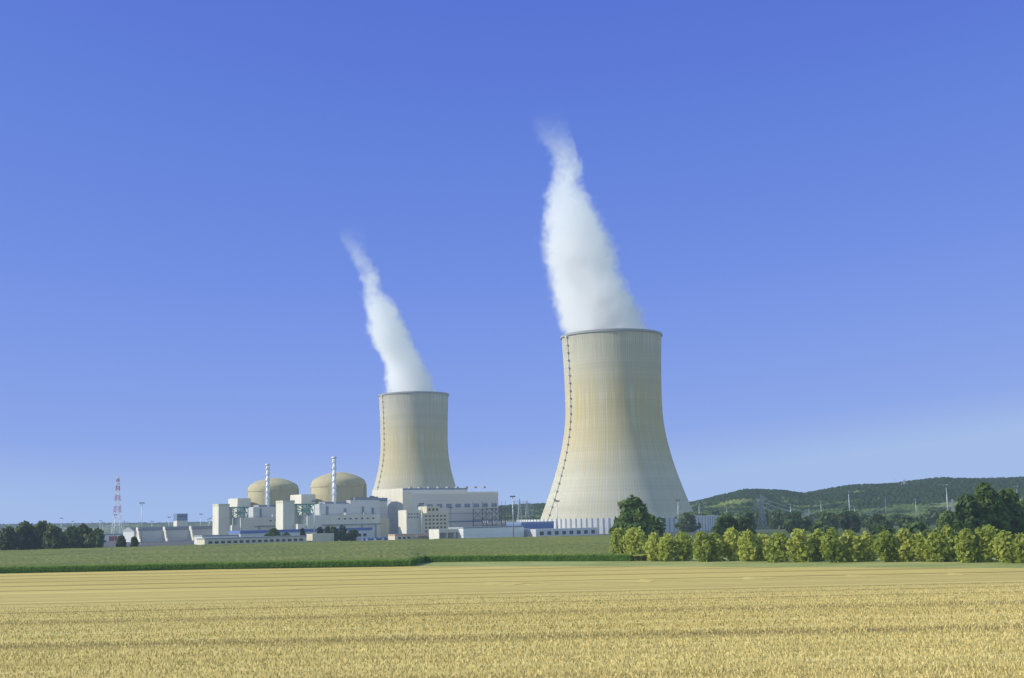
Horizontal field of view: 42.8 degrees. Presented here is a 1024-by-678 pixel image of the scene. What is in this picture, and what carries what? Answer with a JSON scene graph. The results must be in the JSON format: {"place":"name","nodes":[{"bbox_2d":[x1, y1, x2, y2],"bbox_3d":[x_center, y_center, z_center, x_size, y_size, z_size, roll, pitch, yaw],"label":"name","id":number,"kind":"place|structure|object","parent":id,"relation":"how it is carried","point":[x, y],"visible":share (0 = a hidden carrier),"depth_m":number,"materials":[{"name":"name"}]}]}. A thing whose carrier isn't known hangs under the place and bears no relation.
{"place":"outdoors","nodes":[
{"label":"outdoors","id":0,"kind":"place"},
{"bbox_2d":[0,521,212,531],"bbox_3d":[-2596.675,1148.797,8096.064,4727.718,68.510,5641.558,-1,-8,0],"label":"hills","id":1,"kind":"structure","parent":0,"point":[128,525],"depth_m":7079.05,"materials":[{"name":"green plant"}]},
{"bbox_2d":[173,514,187,525],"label":"rooftop structure","id":2,"kind":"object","parent":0,"point":[180,519],"depth_m":1681.69,"materials":[{"name":"white concrete"}]},
{"bbox_2d":[0,522,992,573],"bbox_3d":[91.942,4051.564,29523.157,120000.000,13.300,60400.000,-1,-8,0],"label":"ground","id":3,"kind":"structure","parent":0,"point":[860,533],"depth_m":939.62,"materials":[{"name":"green plant"}]},
{"bbox_2d":[0,553,631,573],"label":"maize plants","id":4,"kind":"object","parent":3,"relation":"on","point":[294,564],"visible":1,"depth_m":443.83,"materials":[{"name":"green plant"}]},
{"bbox_2d":[0,535,648,567],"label":"green field","id":5,"kind":"structure","parent":3,"relation":"on","point":[377,549],"depth_m":580.51,"materials":[{"name":"green plant"}]},
{"bbox_2d":[17,530,774,548],"bbox_3d":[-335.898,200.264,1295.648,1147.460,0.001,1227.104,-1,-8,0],"label":"station yard","id":6,"kind":"structure","parent":3,"relation":"on","point":[154,543],"depth_m":1087.16,"materials":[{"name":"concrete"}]},
{"bbox_2d":[0,526,23,549],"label":"copse tree","id":7,"kind":"object","parent":6,"relation":"on","point":[10,538],"visible":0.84,"depth_m":809.09,"materials":[{"name":"green plant"}]},
{"bbox_2d":[15,520,41,549],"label":"copse tree","id":8,"kind":"object","parent":6,"relation":"on","point":[25,531],"visible":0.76,"depth_m":826.62,"materials":[{"name":"green plant"}]},
{"bbox_2d":[34,520,51,548],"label":"copse tree","id":9,"kind":"object","parent":6,"relation":"on","point":[41,527],"visible":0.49,"depth_m":839.72,"materials":[{"name":"green plant"}]},
{"bbox_2d":[42,525,67,548],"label":"copse tree","id":10,"kind":"object","parent":6,"relation":"on","point":[55,538],"visible":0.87,"depth_m":819.79,"materials":[{"name":"green plant"}]},
{"bbox_2d":[63,525,83,547],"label":"copse tree","id":11,"kind":"object","parent":6,"relation":"on","point":[73,538],"visible":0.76,"depth_m":834.98,"materials":[{"name":"green plant"}]},
{"bbox_2d":[77,523,92,547],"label":"copse tree","id":12,"kind":"object","parent":6,"relation":"on","point":[84,530],"visible":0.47,"depth_m":847.92,"materials":[{"name":"green plant"}]},
{"bbox_2d":[83,526,105,547],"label":"copse tree","id":13,"kind":"object","parent":6,"relation":"on","point":[95,537],"visible":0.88,"depth_m":827.42,"materials":[{"name":"green plant"}]},
{"bbox_2d":[104,533,122,540],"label":"store shed","id":14,"kind":"structure","parent":6,"relation":"on","point":[109,537],"depth_m":1422.72,"materials":[{"name":"white concrete"}]},
{"bbox_2d":[111,476,122,533],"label":"telecom tower","id":15,"kind":"structure","parent":6,"relation":"on","point":[116,492],"depth_m":1615.90,"materials":[{"name":"white metal"}]},
{"bbox_2d":[115,535,126,546],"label":"copse tree","id":16,"kind":"object","parent":6,"relation":"on","point":[121,541],"visible":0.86,"depth_m":855.30,"materials":[{"name":"green plant"}]},
{"bbox_2d":[130,536,138,546],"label":"copse tree","id":17,"kind":"object","parent":6,"relation":"on","point":[134,541],"visible":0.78,"depth_m":834.48,"materials":[{"name":"green plant"}]},
{"bbox_2d":[123,526,212,541],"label":"warehouse","id":18,"kind":"structure","parent":6,"relation":"on","point":[173,533],"depth_m":1285.04,"materials":[{"name":"grey metal"}]},
{"bbox_2d":[212,498,275,534],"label":"industrial building","id":19,"kind":"structure","parent":6,"relation":"on","point":[261,517],"depth_m":1243.13,"materials":[{"name":"white concrete"}]},
{"bbox_2d":[230,507,249,524],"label":"steel framework","id":20,"kind":"object","parent":19,"relation":"on","point":[239,513],"visible":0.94,"depth_m":1243.58,"materials":[{"name":"green metal"}]},
{"bbox_2d":[196,533,333,544],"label":"building","id":21,"kind":"structure","parent":6,"relation":"on","point":[325,537],"depth_m":953.34,"materials":[{"name":"white concrete"}]},
{"bbox_2d":[265,464,269,506],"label":"vent stack","id":22,"kind":"object","parent":6,"relation":"on","point":[267,481],"visible":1,"depth_m":1277.95,"materials":[{"name":"paint"}]},
{"bbox_2d":[248,478,298,506],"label":"reactor containment dome","id":23,"kind":"structure","parent":6,"relation":"on","point":[280,489],"depth_m":1292.51,"materials":[{"name":"concrete"}]},
{"bbox_2d":[268,528,280,535],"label":"yard tree","id":24,"kind":"object","parent":6,"relation":"on","point":[273,532],"visible":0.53,"depth_m":982.34,"materials":[{"name":"green plant"}]},
{"bbox_2d":[194,527,371,543],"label":"building","id":25,"kind":"structure","parent":6,"relation":"on","point":[365,532],"depth_m":1046.09,"materials":[{"name":"white concrete"}]},
{"bbox_2d":[312,500,316,533],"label":"lamp mast","id":26,"kind":"object","parent":6,"relation":"on","point":[314,514],"visible":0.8,"depth_m":979.81,"materials":[{"name":"grey metal"}]},
{"bbox_2d":[317,526,323,533],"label":"yard tree","id":27,"kind":"object","parent":6,"relation":"on","point":[320,530],"visible":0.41,"depth_m":1005.16,"materials":[{"name":"green plant"}]},
{"bbox_2d":[324,525,330,532],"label":"yard tree","id":28,"kind":"object","parent":6,"relation":"on","point":[327,529],"visible":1,"depth_m":988.78,"materials":[{"name":"green plant"}]},
{"bbox_2d":[276,494,388,537],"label":"industrial building","id":29,"kind":"structure","parent":6,"relation":"on","point":[359,512],"depth_m":1158.72,"materials":[{"name":"white concrete"}]},
{"bbox_2d":[295,503,315,523],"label":"steel framework","id":30,"kind":"object","parent":29,"relation":"on","point":[302,510],"visible":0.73,"depth_m":1133.68,"materials":[{"name":"green metal"}]},
{"bbox_2d":[331,457,336,503],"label":"vent stack","id":31,"kind":"object","parent":6,"relation":"on","point":[333,477],"visible":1,"depth_m":1168.06,"materials":[{"name":"paint"}]},
{"bbox_2d":[330,526,340,540],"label":"yard tree","id":32,"kind":"object","parent":6,"relation":"on","point":[335,531],"visible":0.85,"depth_m":995.11,"materials":[{"name":"green plant"}]},
{"bbox_2d":[311,472,366,503],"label":"reactor containment dome","id":33,"kind":"structure","parent":6,"relation":"on","point":[350,486],"depth_m":1182.87,"materials":[{"name":"concrete"}]},
{"bbox_2d":[339,525,348,540],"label":"yard tree","id":34,"kind":"object","parent":6,"relation":"on","point":[344,536],"visible":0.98,"depth_m":1001.13,"materials":[{"name":"green plant"}]},
{"bbox_2d":[347,529,358,540],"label":"yard tree","id":35,"kind":"object","parent":6,"relation":"on","point":[352,534],"visible":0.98,"depth_m":1007.83,"materials":[{"name":"green plant"}]},
{"bbox_2d":[362,537,387,540],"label":"blue containers","id":36,"kind":"object","parent":6,"relation":"on","point":[380,538],"visible":0.54,"depth_m":978.51,"materials":[{"name":"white metal"}]},
{"bbox_2d":[388,533,428,539],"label":"building","id":37,"kind":"structure","parent":6,"relation":"on","point":[408,536],"depth_m":977.31,"materials":[{"name":"white concrete"}]},
{"bbox_2d":[371,391,455,495],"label":"cooling tower","id":38,"kind":"structure","parent":6,"relation":"on","point":[414,438],"depth_m":1677.24,"materials":[{"name":"concrete"}]},
{"bbox_2d":[398,506,448,533],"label":"office block","id":39,"kind":"structure","parent":6,"relation":"on","point":[409,521],"depth_m":1168.06,"materials":[{"name":"white concrete"}]},
{"bbox_2d":[372,486,514,533],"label":"turbine hall","id":40,"kind":"structure","parent":6,"relation":"on","point":[463,502],"depth_m":1239.45,"materials":[{"name":"white concrete"}]},
{"bbox_2d":[429,529,457,538],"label":"small building","id":41,"kind":"structure","parent":6,"relation":"on","point":[441,533],"depth_m":974.37,"materials":[{"name":"concrete"}]},
{"bbox_2d":[473,501,515,526],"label":"electrical switchyard","id":42,"kind":"object","parent":6,"relation":"on","point":[492,519],"visible":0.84,"depth_m":1234.72,"materials":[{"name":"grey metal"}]},
{"bbox_2d":[448,521,598,538],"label":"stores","id":43,"kind":"structure","parent":6,"relation":"on","point":[534,529],"depth_m":1003.00,"materials":[{"name":"white concrete"}]},
{"bbox_2d":[541,328,694,519],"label":"cooling tower","id":44,"kind":"structure","parent":6,"relation":"on","point":[615,449],"depth_m":1151.10,"materials":[{"name":"concrete"}]},
{"bbox_2d":[516,515,719,533],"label":"wall","id":45,"kind":"structure","parent":6,"relation":"on","point":[604,525],"depth_m":1097.33,"materials":[{"name":"grey"}]},
{"bbox_2d":[513,499,526,519],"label":"pylon","id":46,"kind":"object","parent":3,"relation":"on","point":[520,513],"visible":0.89,"depth_m":2280.41,"materials":[{"name":"silver metal"}]},
{"bbox_2d":[608,519,623,537],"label":"tree","id":47,"kind":"object","parent":3,"relation":"on","point":[612,528],"visible":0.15,"depth_m":590.50,"materials":[{"name":"green plant"}]},
{"bbox_2d":[608,527,627,553],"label":"bush","id":48,"kind":"object","parent":3,"relation":"on","point":[617,541],"visible":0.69,"depth_m":438.75,"materials":[{"name":"green plant"}]},
{"bbox_2d":[613,494,652,543],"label":"tree","id":49,"kind":"object","parent":3,"relation":"on","point":[634,512],"visible":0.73,"depth_m":549.43,"materials":[{"name":"green plant"}]},
{"bbox_2d":[622,526,646,560],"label":"bush","id":50,"kind":"object","parent":3,"relation":"on","point":[637,538],"visible":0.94,"depth_m":433.35,"materials":[{"name":"green plant"}]},
{"bbox_2d":[644,532,660,560],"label":"bush","id":51,"kind":"object","parent":3,"relation":"on","point":[652,541],"visible":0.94,"depth_m":424.58,"materials":[{"name":"green plant"}]},
{"bbox_2d":[645,513,666,539],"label":"tree","id":52,"kind":"object","parent":3,"relation":"on","point":[657,525],"visible":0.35,"depth_m":579.22,"materials":[{"name":"green plant"}]},
{"bbox_2d":[654,533,676,560],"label":"bush","id":53,"kind":"object","parent":3,"relation":"on","point":[664,548],"visible":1,"depth_m":421.00,"materials":[{"name":"green plant"}]},
{"bbox_2d":[671,531,694,560],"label":"bush","id":54,"kind":"object","parent":3,"relation":"on","point":[683,549],"visible":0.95,"depth_m":421.21,"materials":[{"name":"green plant"}]},
{"bbox_2d":[674,511,700,531],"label":"belt tree","id":55,"kind":"object","parent":3,"relation":"on","point":[687,522],"visible":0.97,"depth_m":1072.38,"materials":[{"name":"green plant"}]},
{"bbox_2d":[692,530,712,561],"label":"bush","id":56,"kind":"object","parent":3,"relation":"on","point":[702,546],"visible":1,"depth_m":408.71,"materials":[{"name":"green plant"}]},
{"bbox_2d":[404,558,1023,567],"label":"verge grass","id":57,"kind":"structure","parent":3,"relation":"on","point":[645,562],"depth_m":384.91,"materials":[{"name":"green plant"}]},
{"bbox_2d":[710,509,722,514],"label":"belt tree","id":58,"kind":"object","parent":3,"relation":"on","point":[717,511],"visible":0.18,"depth_m":1442.35,"materials":[{"name":"green plant"}]},
{"bbox_2d":[708,532,729,561],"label":"bush","id":59,"kind":"object","parent":3,"relation":"on","point":[718,548],"visible":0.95,"depth_m":409.82,"materials":[{"name":"green plant"}]},
{"bbox_2d":[711,513,742,538],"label":"tree","id":60,"kind":"object","parent":3,"relation":"on","point":[723,523],"visible":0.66,"depth_m":603.69,"materials":[{"name":"green plant"}]},
{"bbox_2d":[722,527,742,560],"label":"bush","id":61,"kind":"object","parent":3,"relation":"on","point":[731,538],"visible":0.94,"depth_m":410.89,"materials":[{"name":"green plant"}]},
{"bbox_2d":[736,517,756,543],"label":"tree","id":62,"kind":"object","parent":3,"relation":"on","point":[745,523],"visible":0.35,"depth_m":617.27,"materials":[{"name":"green plant"}]},
{"bbox_2d":[739,510,755,530],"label":"belt tree","id":63,"kind":"object","parent":3,"relation":"on","point":[747,514],"visible":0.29,"depth_m":924.30,"materials":[{"name":"green plant"}]},
{"bbox_2d":[737,529,761,561],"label":"bush","id":64,"kind":"object","parent":3,"relation":"on","point":[750,550],"visible":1,"depth_m":403.18,"materials":[{"name":"green plant"}]},
{"bbox_2d":[752,533,769,560],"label":"bush","id":65,"kind":"object","parent":3,"relation":"on","point":[762,538],"visible":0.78,"depth_m":403.91,"materials":[{"name":"green plant"}]},
{"bbox_2d":[753,495,768,528],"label":"pylon","id":66,"kind":"object","parent":3,"relation":"on","point":[761,507],"visible":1,"depth_m":1216.66,"materials":[{"name":"silver metal"}]},
{"bbox_2d":[753,508,771,527],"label":"belt tree","id":67,"kind":"object","parent":3,"relation":"on","point":[757,517],"visible":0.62,"depth_m":1281.35,"materials":[{"name":"green plant"}]},
{"bbox_2d":[762,531,793,562],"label":"bush","id":68,"kind":"object","parent":3,"relation":"on","point":[775,545],"visible":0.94,"depth_m":392.89,"materials":[{"name":"green plant"}]},
{"bbox_2d":[768,509,788,528],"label":"belt tree","id":69,"kind":"object","parent":3,"relation":"on","point":[777,517],"visible":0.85,"depth_m":1138.37,"materials":[{"name":"green plant"}]},
{"bbox_2d":[783,511,805,532],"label":"belt tree","id":70,"kind":"object","parent":3,"relation":"on","point":[792,520],"visible":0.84,"depth_m":929.60,"materials":[{"name":"green plant"}]},
{"bbox_2d":[785,528,814,561],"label":"bush","id":71,"kind":"object","parent":3,"relation":"on","point":[798,543],"visible":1,"depth_m":388.78,"materials":[{"name":"green plant"}]},
{"bbox_2d":[800,516,811,530],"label":"belt tree","id":72,"kind":"object","parent":3,"relation":"on","point":[807,522],"visible":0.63,"depth_m":936.79,"materials":[{"name":"green plant"}]},
{"bbox_2d":[808,512,821,524],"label":"belt tree","id":73,"kind":"object","parent":3,"relation":"on","point":[816,515],"visible":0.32,"depth_m":1428.80,"materials":[{"name":"green plant"}]},
{"bbox_2d":[806,528,825,560],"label":"bush","id":74,"kind":"object","parent":3,"relation":"on","point":[816,539],"visible":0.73,"depth_m":392.86,"materials":[{"name":"green plant"}]},
{"bbox_2d":[807,523,829,533],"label":"tree","id":75,"kind":"object","parent":3,"relation":"on","point":[818,526],"visible":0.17,"depth_m":625.58,"materials":[{"name":"green plant"}]},
{"bbox_2d":[755,499,888,515],"bbox_3d":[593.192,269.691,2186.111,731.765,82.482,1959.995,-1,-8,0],"label":"power line","id":76,"kind":"object","parent":3,"relation":"on","point":[799,510],"visible":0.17,"depth_m":1339.77,"materials":[{"name":"silver metal"}]},
{"bbox_2d":[814,511,839,530],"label":"belt tree","id":77,"kind":"object","parent":3,"relation":"on","point":[826,518],"visible":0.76,"depth_m":989.69,"materials":[{"name":"green plant"}]},
{"bbox_2d":[819,527,847,562],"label":"bush","id":78,"kind":"object","parent":3,"relation":"on","point":[829,540],"visible":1,"depth_m":380.19,"materials":[{"name":"green plant"}]},
{"bbox_2d":[833,529,863,561],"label":"bush","id":79,"kind":"object","parent":3,"relation":"on","point":[850,542],"visible":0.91,"depth_m":382.52,"materials":[{"name":"green plant"}]},
{"bbox_2d":[835,509,861,532],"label":"belt tree","id":80,"kind":"object","parent":3,"relation":"on","point":[846,519],"visible":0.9,"depth_m":881.82,"materials":[{"name":"green plant"}]},
{"bbox_2d":[858,514,870,526],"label":"belt tree","id":81,"kind":"object","parent":3,"relation":"on","point":[863,518],"visible":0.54,"depth_m":1129.33,"materials":[{"name":"green plant"}]},
{"bbox_2d":[858,531,877,561],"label":"bush","id":82,"kind":"object","parent":3,"relation":"on","point":[867,543],"visible":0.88,"depth_m":382.87,"materials":[{"name":"green plant"}]},
{"bbox_2d":[865,513,893,531],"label":"belt tree","id":83,"kind":"object","parent":3,"relation":"on","point":[874,520],"visible":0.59,"depth_m":907.61,"materials":[{"name":"green plant"}]},
{"bbox_2d":[870,524,896,541],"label":"tree","id":84,"kind":"object","parent":3,"relation":"on","point":[877,529],"visible":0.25,"depth_m":588.63,"materials":[{"name":"green plant"}]},
{"bbox_2d":[873,529,898,561],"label":"bush","id":85,"kind":"object","parent":3,"relation":"on","point":[883,542],"visible":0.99,"depth_m":374.79,"materials":[{"name":"green plant"}]},
{"bbox_2d":[888,512,901,524],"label":"belt tree","id":86,"kind":"object","parent":3,"relation":"on","point":[894,516],"visible":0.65,"depth_m":1279.92,"materials":[{"name":"green plant"}]},
{"bbox_2d":[890,528,914,561],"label":"bush","id":87,"kind":"object","parent":3,"relation":"on","point":[903,537],"visible":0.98,"depth_m":374.53,"materials":[{"name":"green plant"}]},
{"bbox_2d":[897,514,914,528],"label":"belt tree","id":88,"kind":"object","parent":3,"relation":"on","point":[906,519],"visible":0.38,"depth_m":901.51,"materials":[{"name":"green plant"}]},
{"bbox_2d":[902,521,932,536],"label":"tree","id":89,"kind":"object","parent":3,"relation":"on","point":[917,527],"visible":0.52,"depth_m":598.56,"materials":[{"name":"green plant"}]},
{"bbox_2d":[911,531,929,561],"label":"bush","id":90,"kind":"object","parent":3,"relation":"on","point":[918,545],"visible":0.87,"depth_m":371.85,"materials":[{"name":"green plant"}]},
{"bbox_2d":[913,514,930,525],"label":"belt tree","id":91,"kind":"object","parent":3,"relation":"on","point":[922,517],"visible":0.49,"depth_m":1118.41,"materials":[{"name":"green plant"}]},
{"bbox_2d":[923,508,939,523],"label":"belt tree","id":92,"kind":"object","parent":3,"relation":"on","point":[933,514],"visible":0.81,"depth_m":1282.90,"materials":[{"name":"green plant"}]},
{"bbox_2d":[923,528,951,561],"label":"bush","id":93,"kind":"object","parent":3,"relation":"on","point":[932,539],"visible":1,"depth_m":366.94,"materials":[{"name":"green plant"}]},
{"bbox_2d":[936,510,954,534],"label":"tree","id":94,"kind":"object","parent":3,"relation":"on","point":[946,517],"visible":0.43,"depth_m":524.21,"materials":[{"name":"green plant"}]},
{"bbox_2d":[936,524,959,561],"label":"bush","id":95,"kind":"object","parent":3,"relation":"on","point":[948,532],"visible":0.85,"depth_m":367.22,"materials":[{"name":"green plant"}]},
{"bbox_2d":[953,528,978,562],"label":"bush","id":96,"kind":"object","parent":3,"relation":"on","point":[964,541],"visible":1,"depth_m":357.99,"materials":[{"name":"green plant"}]},
{"bbox_2d":[953,494,988,544],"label":"tree","id":97,"kind":"object","parent":3,"relation":"on","point":[967,508],"visible":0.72,"depth_m":483.61,"materials":[{"name":"green plant"}]},
{"bbox_2d":[971,524,999,562],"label":"bush","id":98,"kind":"object","parent":3,"relation":"on","point":[986,535],"visible":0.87,"depth_m":357.70,"materials":[{"name":"green plant"}]},
{"bbox_2d":[973,481,1011,533],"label":"tree","id":99,"kind":"object","parent":3,"relation":"on","point":[988,498],"visible":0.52,"depth_m":491.35,"materials":[{"name":"green plant"}]},
{"bbox_2d":[990,530,1016,562],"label":"bush","id":100,"kind":"object","parent":3,"relation":"on","point":[1001,545],"visible":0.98,"depth_m":349.17,"materials":[{"name":"green plant"}]},
{"bbox_2d":[996,487,1023,540],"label":"tree","id":101,"kind":"object","parent":3,"relation":"on","point":[1010,500],"visible":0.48,"depth_m":497.29,"materials":[{"name":"green plant"}]},
{"bbox_2d":[1009,532,1023,562],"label":"bush","id":102,"kind":"object","parent":3,"relation":"on","point":[1018,550],"visible":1,"depth_m":347.21,"materials":[{"name":"green plant"}]},
{"bbox_2d":[0,566,1023,677],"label":"wheat field","id":103,"kind":"structure","parent":0,"point":[107,590],"depth_m":72.97,"materials":[{"name":"beige plant"}]},
{"bbox_2d":[0,582,1023,677],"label":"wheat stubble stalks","id":104,"kind":"object","parent":103,"relation":"on","point":[535,627],"visible":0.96,"depth_m":36.11,"materials":[{"name":"plant"}]},
{"bbox_2d":[0,0,1023,523],"label":"sky","id":105,"kind":"structure","parent":0,"point":[229,229],"materials":[{"name":"blue"}]},
{"bbox_2d":[498,476,1023,520],"bbox_3d":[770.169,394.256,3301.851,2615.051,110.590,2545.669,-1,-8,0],"label":"hills","id":106,"kind":"structure","parent":0,"point":[926,493],"depth_m":2816.81,"materials":[{"name":"green plant"}]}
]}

